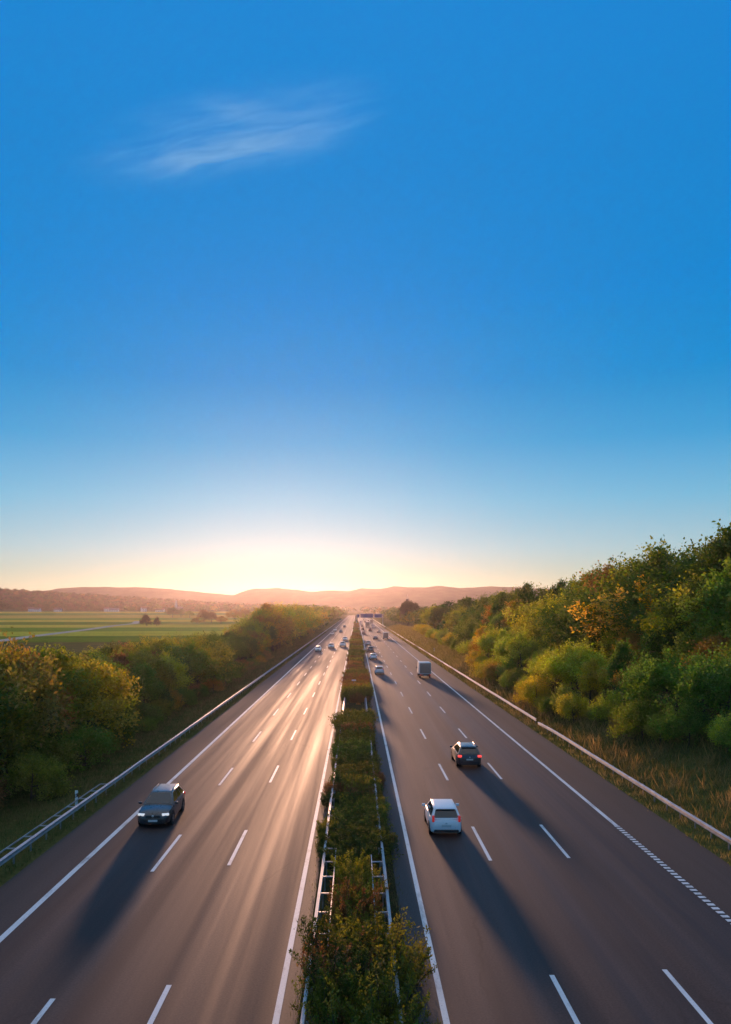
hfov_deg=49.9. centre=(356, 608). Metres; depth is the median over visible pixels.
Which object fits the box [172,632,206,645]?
tree
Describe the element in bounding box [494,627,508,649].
shrub
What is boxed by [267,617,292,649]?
tree
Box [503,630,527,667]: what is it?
shrub
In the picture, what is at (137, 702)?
tree
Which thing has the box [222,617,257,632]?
tree
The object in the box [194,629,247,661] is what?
tree
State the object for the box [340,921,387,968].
shrub
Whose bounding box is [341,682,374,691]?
shrub
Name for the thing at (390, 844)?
shrub
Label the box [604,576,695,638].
tree
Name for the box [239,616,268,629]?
tree
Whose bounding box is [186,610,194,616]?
tree
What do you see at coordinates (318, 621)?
tree
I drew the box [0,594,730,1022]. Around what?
ground
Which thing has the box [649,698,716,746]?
shrub
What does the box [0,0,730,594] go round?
sky
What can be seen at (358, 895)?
shrub
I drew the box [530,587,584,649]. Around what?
tree
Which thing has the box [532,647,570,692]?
shrub
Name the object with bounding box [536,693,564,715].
shrub
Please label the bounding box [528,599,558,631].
tree
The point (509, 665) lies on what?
shrub
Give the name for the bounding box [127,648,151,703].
tree
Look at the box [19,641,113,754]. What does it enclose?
tree
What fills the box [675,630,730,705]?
tree
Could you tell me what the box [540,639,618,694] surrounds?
shrub
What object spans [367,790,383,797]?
shrub
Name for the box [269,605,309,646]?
tree
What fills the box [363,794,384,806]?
shrub
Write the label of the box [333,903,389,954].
shrub
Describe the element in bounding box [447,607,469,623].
tree
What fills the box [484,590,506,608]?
tree
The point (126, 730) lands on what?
shrub
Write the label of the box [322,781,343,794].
shrub
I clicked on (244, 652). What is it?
tree
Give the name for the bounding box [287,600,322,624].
tree
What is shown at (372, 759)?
shrub
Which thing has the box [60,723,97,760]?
shrub
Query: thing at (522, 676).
shrub
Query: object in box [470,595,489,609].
tree
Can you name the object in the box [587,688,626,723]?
shrub
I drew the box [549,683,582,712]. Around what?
shrub
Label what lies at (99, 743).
shrub
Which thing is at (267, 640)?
tree
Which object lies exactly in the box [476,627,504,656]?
shrub
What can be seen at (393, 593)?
hills
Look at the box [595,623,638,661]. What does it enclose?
tree
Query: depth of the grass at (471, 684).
59.31 m
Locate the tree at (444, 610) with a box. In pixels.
[430,606,454,623]
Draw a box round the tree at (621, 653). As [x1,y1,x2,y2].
[605,637,638,705]
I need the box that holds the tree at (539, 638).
[538,625,559,649]
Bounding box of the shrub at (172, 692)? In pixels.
[158,689,184,709]
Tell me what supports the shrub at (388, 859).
on the median strip
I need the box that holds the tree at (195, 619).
[190,617,207,622]
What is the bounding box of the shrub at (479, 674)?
[469,658,500,679]
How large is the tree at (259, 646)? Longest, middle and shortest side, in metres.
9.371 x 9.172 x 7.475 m
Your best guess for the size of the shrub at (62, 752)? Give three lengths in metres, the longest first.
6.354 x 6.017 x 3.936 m
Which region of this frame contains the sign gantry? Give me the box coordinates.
[356,614,382,624]
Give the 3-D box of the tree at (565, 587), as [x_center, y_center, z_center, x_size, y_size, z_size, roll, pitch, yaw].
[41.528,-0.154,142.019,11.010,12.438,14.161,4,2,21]
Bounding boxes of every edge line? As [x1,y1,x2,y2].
[0,623,340,941]
[272,618,354,1023]
[358,618,449,1023]
[377,626,730,923]
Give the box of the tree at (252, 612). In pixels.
[228,606,272,629]
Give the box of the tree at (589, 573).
[558,567,623,598]
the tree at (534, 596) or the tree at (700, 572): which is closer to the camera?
the tree at (700, 572)
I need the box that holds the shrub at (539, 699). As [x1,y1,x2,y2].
[533,696,551,708]
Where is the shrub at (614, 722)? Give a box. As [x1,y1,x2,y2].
[608,716,640,729]
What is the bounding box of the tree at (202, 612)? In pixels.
[196,610,209,621]
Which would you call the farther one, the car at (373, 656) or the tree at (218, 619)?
the tree at (218, 619)
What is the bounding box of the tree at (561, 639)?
[553,625,579,648]
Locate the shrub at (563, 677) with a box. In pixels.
[534,637,596,691]
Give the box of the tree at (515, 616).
[510,606,529,625]
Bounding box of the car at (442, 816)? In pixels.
[422,799,461,833]
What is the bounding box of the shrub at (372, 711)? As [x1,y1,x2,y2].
[337,708,377,723]
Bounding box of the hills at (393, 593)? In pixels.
[47,586,549,602]
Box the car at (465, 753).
[450,742,481,765]
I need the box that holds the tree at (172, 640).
[159,633,176,651]
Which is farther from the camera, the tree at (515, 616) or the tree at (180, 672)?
the tree at (515, 616)
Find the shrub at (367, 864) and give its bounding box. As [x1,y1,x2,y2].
[334,856,382,888]
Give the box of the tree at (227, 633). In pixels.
[222,630,237,639]
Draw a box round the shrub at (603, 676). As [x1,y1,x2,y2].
[596,654,618,692]
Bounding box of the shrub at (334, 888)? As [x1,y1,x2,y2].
[327,877,362,903]
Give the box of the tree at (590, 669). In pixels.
[576,655,603,704]
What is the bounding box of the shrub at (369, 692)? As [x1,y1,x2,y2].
[339,684,373,699]
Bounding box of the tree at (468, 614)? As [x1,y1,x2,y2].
[457,607,482,622]
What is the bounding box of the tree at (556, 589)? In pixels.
[540,578,566,604]
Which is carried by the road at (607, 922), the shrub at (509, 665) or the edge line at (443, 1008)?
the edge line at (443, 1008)
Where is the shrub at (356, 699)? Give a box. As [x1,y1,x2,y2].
[349,691,362,702]
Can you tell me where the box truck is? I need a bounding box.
[383,632,388,638]
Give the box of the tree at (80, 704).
[54,663,100,733]
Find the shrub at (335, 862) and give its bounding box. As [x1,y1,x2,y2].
[327,849,368,880]
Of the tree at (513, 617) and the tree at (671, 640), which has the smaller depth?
the tree at (671, 640)
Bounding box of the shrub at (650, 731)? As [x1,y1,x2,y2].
[643,712,673,742]
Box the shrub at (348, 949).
[296,919,385,990]
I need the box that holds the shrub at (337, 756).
[336,752,370,762]
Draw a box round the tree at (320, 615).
[310,607,329,631]
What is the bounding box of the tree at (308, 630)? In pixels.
[295,609,313,639]
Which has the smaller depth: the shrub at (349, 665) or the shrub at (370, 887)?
the shrub at (370, 887)
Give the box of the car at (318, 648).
[315,646,321,650]
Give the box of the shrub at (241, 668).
[216,660,249,676]
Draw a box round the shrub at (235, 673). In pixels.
[220,662,241,678]
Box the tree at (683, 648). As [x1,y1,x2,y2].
[661,622,727,666]
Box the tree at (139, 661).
[131,656,148,709]
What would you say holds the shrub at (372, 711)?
on the median strip
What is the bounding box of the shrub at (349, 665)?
[344,664,364,668]
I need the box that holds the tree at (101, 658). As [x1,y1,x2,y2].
[85,649,119,666]
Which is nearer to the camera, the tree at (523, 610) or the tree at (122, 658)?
the tree at (122, 658)
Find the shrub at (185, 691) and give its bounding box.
[173,686,196,702]
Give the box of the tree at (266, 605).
[254,602,283,615]
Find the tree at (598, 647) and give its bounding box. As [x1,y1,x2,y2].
[577,620,610,656]
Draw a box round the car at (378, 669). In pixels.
[374,666,383,673]
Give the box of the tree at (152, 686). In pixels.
[127,661,165,702]
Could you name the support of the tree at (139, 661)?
on the ground at (74, 648)
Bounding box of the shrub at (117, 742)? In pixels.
[105,735,121,750]
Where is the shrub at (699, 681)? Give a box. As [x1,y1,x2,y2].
[652,642,730,728]
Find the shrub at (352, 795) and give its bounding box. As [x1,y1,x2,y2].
[336,789,378,806]
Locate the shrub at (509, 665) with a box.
[495,658,518,677]
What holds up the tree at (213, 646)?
on the ground at (74, 648)
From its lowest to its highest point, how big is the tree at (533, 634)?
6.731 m
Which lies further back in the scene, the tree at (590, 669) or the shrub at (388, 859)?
the tree at (590, 669)
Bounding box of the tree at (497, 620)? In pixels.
[486,607,508,627]
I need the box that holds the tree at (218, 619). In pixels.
[215,616,228,622]
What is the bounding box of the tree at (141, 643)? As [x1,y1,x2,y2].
[128,637,151,647]
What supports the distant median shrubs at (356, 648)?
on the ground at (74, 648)
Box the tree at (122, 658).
[108,650,135,680]
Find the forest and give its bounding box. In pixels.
[0,587,428,614]
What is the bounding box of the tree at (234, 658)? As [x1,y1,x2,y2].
[215,641,237,662]
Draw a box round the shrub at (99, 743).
[45,724,121,772]
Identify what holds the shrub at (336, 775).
on the median strip
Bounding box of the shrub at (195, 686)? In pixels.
[185,682,202,692]
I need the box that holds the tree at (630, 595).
[609,587,663,635]
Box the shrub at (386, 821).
[345,814,392,832]
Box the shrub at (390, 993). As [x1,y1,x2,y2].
[324,950,442,1023]
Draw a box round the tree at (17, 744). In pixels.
[0,691,47,788]
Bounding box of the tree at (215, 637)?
[210,632,219,641]
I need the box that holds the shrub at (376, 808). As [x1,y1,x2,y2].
[362,803,385,813]
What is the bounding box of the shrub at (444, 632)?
[434,627,449,638]
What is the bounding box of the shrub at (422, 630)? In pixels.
[418,626,430,634]
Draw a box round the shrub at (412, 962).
[324,906,437,994]
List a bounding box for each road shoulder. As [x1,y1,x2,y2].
[0,615,348,935]
[368,618,730,917]
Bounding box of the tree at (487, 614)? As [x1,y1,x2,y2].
[481,604,500,624]
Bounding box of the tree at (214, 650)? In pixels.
[167,632,246,682]
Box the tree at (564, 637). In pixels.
[558,626,583,652]
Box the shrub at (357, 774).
[342,769,374,779]
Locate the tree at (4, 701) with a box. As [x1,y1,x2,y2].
[0,668,32,767]
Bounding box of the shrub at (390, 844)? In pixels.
[335,822,399,856]
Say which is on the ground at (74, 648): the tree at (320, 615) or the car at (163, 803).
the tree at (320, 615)
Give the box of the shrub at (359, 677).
[339,674,370,684]
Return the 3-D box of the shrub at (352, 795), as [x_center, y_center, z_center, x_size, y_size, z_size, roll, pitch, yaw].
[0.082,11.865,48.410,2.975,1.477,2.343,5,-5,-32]
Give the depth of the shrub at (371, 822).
43.00 m
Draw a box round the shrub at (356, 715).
[328,711,372,729]
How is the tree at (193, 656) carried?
on the ground at (74, 648)
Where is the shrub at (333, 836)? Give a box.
[318,830,338,843]
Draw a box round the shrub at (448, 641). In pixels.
[443,636,454,645]
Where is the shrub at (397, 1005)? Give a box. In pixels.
[343,975,405,1023]
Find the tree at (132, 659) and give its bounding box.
[103,643,176,683]
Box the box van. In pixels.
[416,661,430,677]
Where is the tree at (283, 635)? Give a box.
[273,615,294,648]
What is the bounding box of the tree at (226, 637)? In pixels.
[213,631,244,645]
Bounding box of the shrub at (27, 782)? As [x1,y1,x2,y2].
[14,766,62,790]
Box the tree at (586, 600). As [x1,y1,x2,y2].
[534,567,652,647]
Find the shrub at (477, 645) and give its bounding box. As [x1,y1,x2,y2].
[465,629,498,656]
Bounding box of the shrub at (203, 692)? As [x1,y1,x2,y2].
[192,687,209,698]
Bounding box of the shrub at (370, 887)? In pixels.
[349,872,390,903]
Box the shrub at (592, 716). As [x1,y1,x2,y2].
[587,708,607,722]
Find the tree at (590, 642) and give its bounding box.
[581,621,615,657]
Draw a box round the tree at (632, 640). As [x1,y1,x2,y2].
[612,629,662,665]
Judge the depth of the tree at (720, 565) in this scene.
79.12 m
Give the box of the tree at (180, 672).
[138,648,194,691]
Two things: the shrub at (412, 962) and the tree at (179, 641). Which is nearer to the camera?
the shrub at (412, 962)
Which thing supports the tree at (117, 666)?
on the ground at (74, 648)
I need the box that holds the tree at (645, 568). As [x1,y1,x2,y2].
[623,544,680,590]
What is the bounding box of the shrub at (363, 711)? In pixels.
[331,708,375,724]
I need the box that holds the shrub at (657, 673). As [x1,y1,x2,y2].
[607,642,711,715]
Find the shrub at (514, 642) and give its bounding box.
[499,628,542,669]
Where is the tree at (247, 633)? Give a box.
[223,625,266,657]
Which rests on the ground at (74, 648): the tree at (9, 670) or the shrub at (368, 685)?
the tree at (9, 670)
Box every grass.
[290,655,421,1023]
[384,624,490,671]
[440,653,730,865]
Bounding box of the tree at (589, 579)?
[571,562,617,590]
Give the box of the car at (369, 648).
[367,646,373,651]
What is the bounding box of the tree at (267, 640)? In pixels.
[252,631,272,648]
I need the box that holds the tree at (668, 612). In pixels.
[655,577,729,649]
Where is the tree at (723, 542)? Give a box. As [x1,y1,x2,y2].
[696,519,730,609]
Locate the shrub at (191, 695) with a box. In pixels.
[174,686,201,705]
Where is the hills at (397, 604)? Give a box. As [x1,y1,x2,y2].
[220,599,457,611]
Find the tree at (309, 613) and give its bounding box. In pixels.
[291,604,318,625]
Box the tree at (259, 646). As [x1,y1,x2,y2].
[245,635,268,658]
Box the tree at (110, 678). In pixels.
[56,655,141,753]
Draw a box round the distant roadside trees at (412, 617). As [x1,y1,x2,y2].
[308,600,494,631]
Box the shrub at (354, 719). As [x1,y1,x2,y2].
[344,715,365,722]
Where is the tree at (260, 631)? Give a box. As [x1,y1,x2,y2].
[255,626,270,646]
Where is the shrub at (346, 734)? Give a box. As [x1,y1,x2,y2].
[338,729,376,744]
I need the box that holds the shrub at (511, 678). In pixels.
[504,666,527,687]
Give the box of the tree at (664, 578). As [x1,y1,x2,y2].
[612,537,713,609]
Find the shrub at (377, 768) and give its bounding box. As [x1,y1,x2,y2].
[368,762,379,776]
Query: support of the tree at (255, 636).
on the ground at (74, 648)
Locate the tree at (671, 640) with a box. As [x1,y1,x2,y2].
[636,611,697,674]
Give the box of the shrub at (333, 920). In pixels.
[315,906,360,941]
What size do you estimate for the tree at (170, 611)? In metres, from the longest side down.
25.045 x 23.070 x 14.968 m
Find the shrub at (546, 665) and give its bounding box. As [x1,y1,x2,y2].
[535,647,571,689]
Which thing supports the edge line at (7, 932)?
on the road at (115, 929)
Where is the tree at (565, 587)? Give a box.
[554,575,574,596]
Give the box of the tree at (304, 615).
[274,604,318,643]
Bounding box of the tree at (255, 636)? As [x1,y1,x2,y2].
[220,627,267,660]
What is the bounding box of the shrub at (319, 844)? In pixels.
[314,838,336,857]
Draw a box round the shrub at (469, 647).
[466,644,476,653]
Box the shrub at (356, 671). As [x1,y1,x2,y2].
[342,668,369,676]
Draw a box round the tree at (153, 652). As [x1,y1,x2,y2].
[143,649,161,657]
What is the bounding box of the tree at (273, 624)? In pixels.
[262,621,279,643]
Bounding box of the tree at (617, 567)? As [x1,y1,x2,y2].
[560,550,646,623]
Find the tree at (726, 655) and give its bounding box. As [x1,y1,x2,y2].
[711,635,730,667]
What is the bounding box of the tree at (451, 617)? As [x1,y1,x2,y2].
[446,605,470,623]
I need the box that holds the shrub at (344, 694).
[340,688,366,701]
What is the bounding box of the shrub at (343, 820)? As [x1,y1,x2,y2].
[331,803,390,826]
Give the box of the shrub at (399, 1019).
[358,1012,419,1023]
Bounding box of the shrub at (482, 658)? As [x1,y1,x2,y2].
[475,655,491,663]
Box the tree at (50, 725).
[1,691,73,780]
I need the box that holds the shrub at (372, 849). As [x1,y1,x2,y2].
[316,836,381,869]
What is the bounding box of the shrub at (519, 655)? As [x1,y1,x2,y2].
[509,640,527,667]
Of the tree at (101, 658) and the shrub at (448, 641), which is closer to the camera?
the tree at (101, 658)
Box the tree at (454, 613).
[445,605,463,626]
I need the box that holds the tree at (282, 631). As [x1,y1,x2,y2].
[263,611,301,649]
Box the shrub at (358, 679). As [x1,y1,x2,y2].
[344,678,369,682]
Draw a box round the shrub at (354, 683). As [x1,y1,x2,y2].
[343,681,368,687]
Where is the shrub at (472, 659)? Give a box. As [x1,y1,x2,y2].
[465,650,486,665]
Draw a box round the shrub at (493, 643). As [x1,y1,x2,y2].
[488,627,499,653]
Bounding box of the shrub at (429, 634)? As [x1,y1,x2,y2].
[425,630,434,638]
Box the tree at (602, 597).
[582,583,618,627]
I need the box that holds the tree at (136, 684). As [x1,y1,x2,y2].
[125,668,148,705]
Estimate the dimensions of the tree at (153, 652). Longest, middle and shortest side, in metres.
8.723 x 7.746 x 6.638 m
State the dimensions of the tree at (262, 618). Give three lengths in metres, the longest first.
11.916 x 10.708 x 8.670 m
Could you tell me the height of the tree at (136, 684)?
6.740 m
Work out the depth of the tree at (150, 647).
120.28 m
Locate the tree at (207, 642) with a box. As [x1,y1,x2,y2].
[200,639,224,665]
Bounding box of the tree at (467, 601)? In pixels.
[454,597,475,610]
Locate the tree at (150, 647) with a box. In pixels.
[134,637,184,657]
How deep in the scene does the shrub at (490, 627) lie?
152.36 m
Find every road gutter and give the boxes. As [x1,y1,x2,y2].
[279,619,354,1023]
[358,619,442,1023]
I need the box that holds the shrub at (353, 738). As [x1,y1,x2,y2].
[333,733,372,752]
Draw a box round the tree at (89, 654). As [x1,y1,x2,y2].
[72,645,106,661]
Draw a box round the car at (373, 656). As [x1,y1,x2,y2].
[369,653,376,659]
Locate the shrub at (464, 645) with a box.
[454,638,480,654]
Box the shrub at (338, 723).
[332,717,374,733]
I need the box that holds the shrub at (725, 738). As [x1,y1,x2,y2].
[713,713,730,752]
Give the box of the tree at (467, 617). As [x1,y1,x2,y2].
[465,608,478,622]
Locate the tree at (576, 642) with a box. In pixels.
[565,635,608,663]
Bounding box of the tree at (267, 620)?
[261,617,281,647]
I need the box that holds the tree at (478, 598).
[467,592,490,611]
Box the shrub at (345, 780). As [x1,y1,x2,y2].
[339,772,382,794]
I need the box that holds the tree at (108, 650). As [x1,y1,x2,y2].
[79,640,135,659]
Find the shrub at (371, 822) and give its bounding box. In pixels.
[329,810,390,835]
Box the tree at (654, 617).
[631,565,730,652]
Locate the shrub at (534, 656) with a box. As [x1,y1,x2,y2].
[525,643,557,676]
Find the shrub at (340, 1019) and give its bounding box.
[306,1004,354,1023]
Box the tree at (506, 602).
[498,594,532,608]
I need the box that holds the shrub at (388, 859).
[316,842,403,867]
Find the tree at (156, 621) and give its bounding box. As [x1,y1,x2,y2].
[152,616,161,625]
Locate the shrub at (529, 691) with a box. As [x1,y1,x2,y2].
[519,673,552,705]
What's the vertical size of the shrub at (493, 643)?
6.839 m
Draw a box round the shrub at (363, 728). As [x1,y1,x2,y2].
[339,724,375,735]
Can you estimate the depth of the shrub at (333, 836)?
39.49 m
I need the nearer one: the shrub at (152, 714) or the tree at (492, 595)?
the shrub at (152, 714)
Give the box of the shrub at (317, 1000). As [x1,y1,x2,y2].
[290,951,379,1023]
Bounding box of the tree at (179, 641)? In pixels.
[171,638,209,678]
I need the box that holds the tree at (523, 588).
[507,581,532,605]
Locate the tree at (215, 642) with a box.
[199,634,233,657]
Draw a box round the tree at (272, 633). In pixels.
[258,623,279,647]
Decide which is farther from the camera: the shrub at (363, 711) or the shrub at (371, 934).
the shrub at (363, 711)
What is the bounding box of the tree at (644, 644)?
[633,613,693,690]
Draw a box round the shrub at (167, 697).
[144,686,176,715]
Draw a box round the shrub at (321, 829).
[316,817,338,836]
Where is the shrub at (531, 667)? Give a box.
[523,650,559,685]
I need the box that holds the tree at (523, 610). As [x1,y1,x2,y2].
[502,591,571,650]
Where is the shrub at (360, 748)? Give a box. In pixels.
[329,738,373,759]
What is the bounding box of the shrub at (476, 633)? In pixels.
[472,625,486,649]
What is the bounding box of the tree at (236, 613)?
[225,610,241,619]
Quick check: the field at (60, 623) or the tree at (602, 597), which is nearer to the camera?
the tree at (602, 597)
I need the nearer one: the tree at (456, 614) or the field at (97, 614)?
the tree at (456, 614)
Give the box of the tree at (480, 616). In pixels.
[471,611,489,624]
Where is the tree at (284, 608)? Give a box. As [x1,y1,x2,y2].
[272,600,293,618]
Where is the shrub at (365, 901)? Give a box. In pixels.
[323,876,382,929]
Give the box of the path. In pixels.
[0,621,139,641]
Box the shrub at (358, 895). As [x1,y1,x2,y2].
[328,882,378,915]
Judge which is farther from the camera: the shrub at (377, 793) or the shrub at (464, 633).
the shrub at (464, 633)
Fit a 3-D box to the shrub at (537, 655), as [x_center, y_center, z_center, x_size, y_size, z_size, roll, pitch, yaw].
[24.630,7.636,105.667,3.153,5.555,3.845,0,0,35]
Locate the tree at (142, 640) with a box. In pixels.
[124,633,159,650]
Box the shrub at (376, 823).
[372,816,385,827]
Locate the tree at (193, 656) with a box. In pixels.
[158,639,233,684]
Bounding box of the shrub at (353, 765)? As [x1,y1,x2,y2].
[339,761,368,769]
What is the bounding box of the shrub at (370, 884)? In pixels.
[345,877,380,892]
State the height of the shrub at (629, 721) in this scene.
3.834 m
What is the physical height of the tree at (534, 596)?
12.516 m
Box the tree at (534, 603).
[514,601,548,627]
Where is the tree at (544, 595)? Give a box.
[537,587,550,600]
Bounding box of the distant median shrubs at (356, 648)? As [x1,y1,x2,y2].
[345,621,366,660]
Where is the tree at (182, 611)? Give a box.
[176,608,185,614]
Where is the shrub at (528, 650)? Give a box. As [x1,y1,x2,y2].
[520,641,548,665]
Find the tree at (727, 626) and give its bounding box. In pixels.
[710,595,730,641]
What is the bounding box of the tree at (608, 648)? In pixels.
[597,621,641,663]
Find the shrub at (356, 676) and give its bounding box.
[343,674,369,680]
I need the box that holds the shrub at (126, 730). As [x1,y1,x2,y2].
[92,712,139,743]
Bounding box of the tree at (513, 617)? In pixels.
[509,605,522,626]
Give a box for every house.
[28,606,34,611]
[53,607,61,611]
[109,608,118,611]
[140,606,146,611]
[155,608,164,611]
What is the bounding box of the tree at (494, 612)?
[487,603,500,624]
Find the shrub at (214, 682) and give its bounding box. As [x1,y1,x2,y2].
[205,678,225,691]
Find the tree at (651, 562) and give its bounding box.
[622,534,716,602]
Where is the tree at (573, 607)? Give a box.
[555,581,596,638]
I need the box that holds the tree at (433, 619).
[429,606,445,629]
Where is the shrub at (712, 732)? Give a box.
[703,715,730,752]
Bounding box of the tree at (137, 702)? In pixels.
[96,662,144,728]
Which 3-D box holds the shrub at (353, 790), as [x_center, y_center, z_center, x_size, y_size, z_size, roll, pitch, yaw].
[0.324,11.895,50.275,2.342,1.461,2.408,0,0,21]
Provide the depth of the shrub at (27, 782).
55.19 m
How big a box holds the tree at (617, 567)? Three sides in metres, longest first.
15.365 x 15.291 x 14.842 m
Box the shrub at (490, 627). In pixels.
[479,624,493,652]
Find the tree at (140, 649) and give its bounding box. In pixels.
[126,642,152,659]
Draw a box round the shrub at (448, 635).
[441,632,457,644]
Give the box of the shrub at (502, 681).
[497,670,518,688]
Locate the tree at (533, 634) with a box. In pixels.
[509,622,551,650]
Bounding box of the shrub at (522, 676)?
[516,672,534,682]
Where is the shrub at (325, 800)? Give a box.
[320,789,340,807]
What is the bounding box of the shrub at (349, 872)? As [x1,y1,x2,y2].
[334,858,369,887]
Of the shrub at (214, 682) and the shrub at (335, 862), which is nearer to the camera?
the shrub at (335, 862)
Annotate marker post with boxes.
[75,790,77,810]
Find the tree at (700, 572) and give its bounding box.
[683,535,720,611]
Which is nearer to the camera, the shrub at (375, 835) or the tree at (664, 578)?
the shrub at (375, 835)
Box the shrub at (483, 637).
[473,628,497,655]
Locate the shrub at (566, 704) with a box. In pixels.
[552,692,593,722]
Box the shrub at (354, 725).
[340,719,375,734]
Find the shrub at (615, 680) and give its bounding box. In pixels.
[610,661,647,701]
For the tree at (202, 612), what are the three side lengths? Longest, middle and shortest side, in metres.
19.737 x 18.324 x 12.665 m
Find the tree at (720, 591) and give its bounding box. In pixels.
[681,556,730,639]
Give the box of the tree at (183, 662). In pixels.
[146,643,195,690]
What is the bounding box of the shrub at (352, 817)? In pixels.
[327,807,381,825]
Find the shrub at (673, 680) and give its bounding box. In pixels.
[659,652,730,723]
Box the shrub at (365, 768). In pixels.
[332,758,378,774]
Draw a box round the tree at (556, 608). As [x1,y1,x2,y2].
[542,589,583,633]
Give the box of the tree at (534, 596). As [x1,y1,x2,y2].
[502,581,547,611]
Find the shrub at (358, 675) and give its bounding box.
[345,671,370,677]
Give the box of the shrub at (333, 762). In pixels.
[331,756,343,771]
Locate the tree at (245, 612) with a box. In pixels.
[240,609,250,616]
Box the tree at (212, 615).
[202,612,216,622]
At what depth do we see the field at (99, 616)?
1087.88 m
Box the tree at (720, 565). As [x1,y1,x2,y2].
[705,544,730,576]
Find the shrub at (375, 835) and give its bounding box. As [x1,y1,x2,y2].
[369,828,391,847]
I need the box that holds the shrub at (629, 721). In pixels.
[605,696,675,741]
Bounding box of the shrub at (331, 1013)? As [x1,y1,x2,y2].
[298,990,387,1023]
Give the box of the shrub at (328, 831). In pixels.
[315,821,385,844]
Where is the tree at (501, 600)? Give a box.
[489,588,515,610]
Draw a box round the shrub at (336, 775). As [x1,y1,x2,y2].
[328,767,379,787]
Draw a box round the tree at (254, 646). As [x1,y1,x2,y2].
[241,635,259,659]
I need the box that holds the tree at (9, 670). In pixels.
[0,627,83,759]
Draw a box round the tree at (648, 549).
[598,535,698,595]
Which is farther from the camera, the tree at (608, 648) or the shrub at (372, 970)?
the tree at (608, 648)
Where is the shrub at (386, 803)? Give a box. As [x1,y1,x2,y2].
[334,796,391,814]
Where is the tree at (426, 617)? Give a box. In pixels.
[419,606,436,628]
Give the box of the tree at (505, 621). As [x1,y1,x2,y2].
[497,599,531,626]
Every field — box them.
[0,612,232,612]
[0,613,232,614]
[0,615,248,617]
[0,618,247,619]
[0,620,239,621]
[0,622,240,624]
[0,624,237,627]
[0,627,233,630]
[0,631,223,635]
[0,636,218,641]
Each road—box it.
[0,615,354,1023]
[359,617,730,1023]
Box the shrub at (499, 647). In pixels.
[490,632,529,661]
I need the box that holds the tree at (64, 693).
[1,646,78,756]
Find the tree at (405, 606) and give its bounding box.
[398,600,418,625]
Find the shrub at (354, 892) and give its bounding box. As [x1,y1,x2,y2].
[343,884,386,917]
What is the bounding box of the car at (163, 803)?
[138,784,185,824]
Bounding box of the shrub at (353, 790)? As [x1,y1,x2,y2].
[344,783,374,796]
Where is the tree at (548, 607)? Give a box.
[538,589,572,648]
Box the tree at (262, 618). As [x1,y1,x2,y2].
[251,614,265,622]
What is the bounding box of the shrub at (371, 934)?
[289,899,378,978]
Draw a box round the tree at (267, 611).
[251,607,274,619]
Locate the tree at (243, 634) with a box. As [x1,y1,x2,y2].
[234,629,260,659]
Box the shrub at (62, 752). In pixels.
[0,733,83,778]
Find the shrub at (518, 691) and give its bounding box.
[512,677,554,704]
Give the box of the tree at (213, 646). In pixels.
[194,642,236,682]
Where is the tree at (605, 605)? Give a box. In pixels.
[564,573,675,644]
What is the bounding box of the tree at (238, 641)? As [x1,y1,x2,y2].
[226,632,245,659]
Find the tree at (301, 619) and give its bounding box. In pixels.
[288,608,311,640]
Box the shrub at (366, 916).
[340,904,383,924]
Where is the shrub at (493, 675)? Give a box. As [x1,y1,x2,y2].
[485,668,499,682]
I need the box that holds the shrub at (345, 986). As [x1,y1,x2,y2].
[301,946,376,1015]
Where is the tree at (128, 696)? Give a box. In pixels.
[78,657,144,739]
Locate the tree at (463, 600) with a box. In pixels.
[456,597,477,609]
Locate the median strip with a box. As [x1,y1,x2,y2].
[297,615,414,1023]
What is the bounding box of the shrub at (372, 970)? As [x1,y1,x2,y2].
[326,949,399,1014]
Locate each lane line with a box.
[31,635,335,1023]
[147,620,350,1023]
[362,620,579,1023]
[370,625,712,1023]
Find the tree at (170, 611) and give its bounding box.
[165,607,180,617]
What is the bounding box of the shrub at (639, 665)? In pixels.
[613,650,670,715]
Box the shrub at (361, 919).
[343,909,380,937]
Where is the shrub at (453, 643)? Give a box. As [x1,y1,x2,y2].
[447,638,464,649]
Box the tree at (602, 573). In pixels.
[579,557,646,592]
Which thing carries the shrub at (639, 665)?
on the ground at (74, 648)
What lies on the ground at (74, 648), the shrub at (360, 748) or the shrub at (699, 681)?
the shrub at (699, 681)
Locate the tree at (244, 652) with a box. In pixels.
[231,636,253,660]
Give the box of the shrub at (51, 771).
[0,748,80,801]
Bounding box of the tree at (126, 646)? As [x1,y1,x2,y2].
[111,640,137,652]
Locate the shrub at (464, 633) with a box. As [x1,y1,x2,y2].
[450,616,487,643]
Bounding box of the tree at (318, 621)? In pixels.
[306,610,323,634]
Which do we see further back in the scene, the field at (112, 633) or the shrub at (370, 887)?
the field at (112, 633)
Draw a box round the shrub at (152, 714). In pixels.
[125,701,162,726]
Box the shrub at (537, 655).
[527,647,544,674]
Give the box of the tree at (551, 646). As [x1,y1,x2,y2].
[541,625,570,649]
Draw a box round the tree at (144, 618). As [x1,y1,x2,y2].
[138,612,152,625]
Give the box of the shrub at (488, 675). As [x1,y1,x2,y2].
[482,661,509,680]
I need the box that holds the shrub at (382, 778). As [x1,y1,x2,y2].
[366,771,386,787]
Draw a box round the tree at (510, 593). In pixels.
[490,587,516,605]
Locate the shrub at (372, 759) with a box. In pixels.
[333,750,382,770]
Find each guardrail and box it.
[0,619,341,865]
[300,660,349,1023]
[364,697,402,1023]
[373,619,535,722]
[538,722,730,850]
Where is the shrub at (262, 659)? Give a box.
[253,655,267,662]
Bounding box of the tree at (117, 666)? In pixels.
[88,659,141,725]
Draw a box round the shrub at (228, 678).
[218,670,233,683]
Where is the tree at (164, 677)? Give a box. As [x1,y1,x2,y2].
[130,655,178,700]

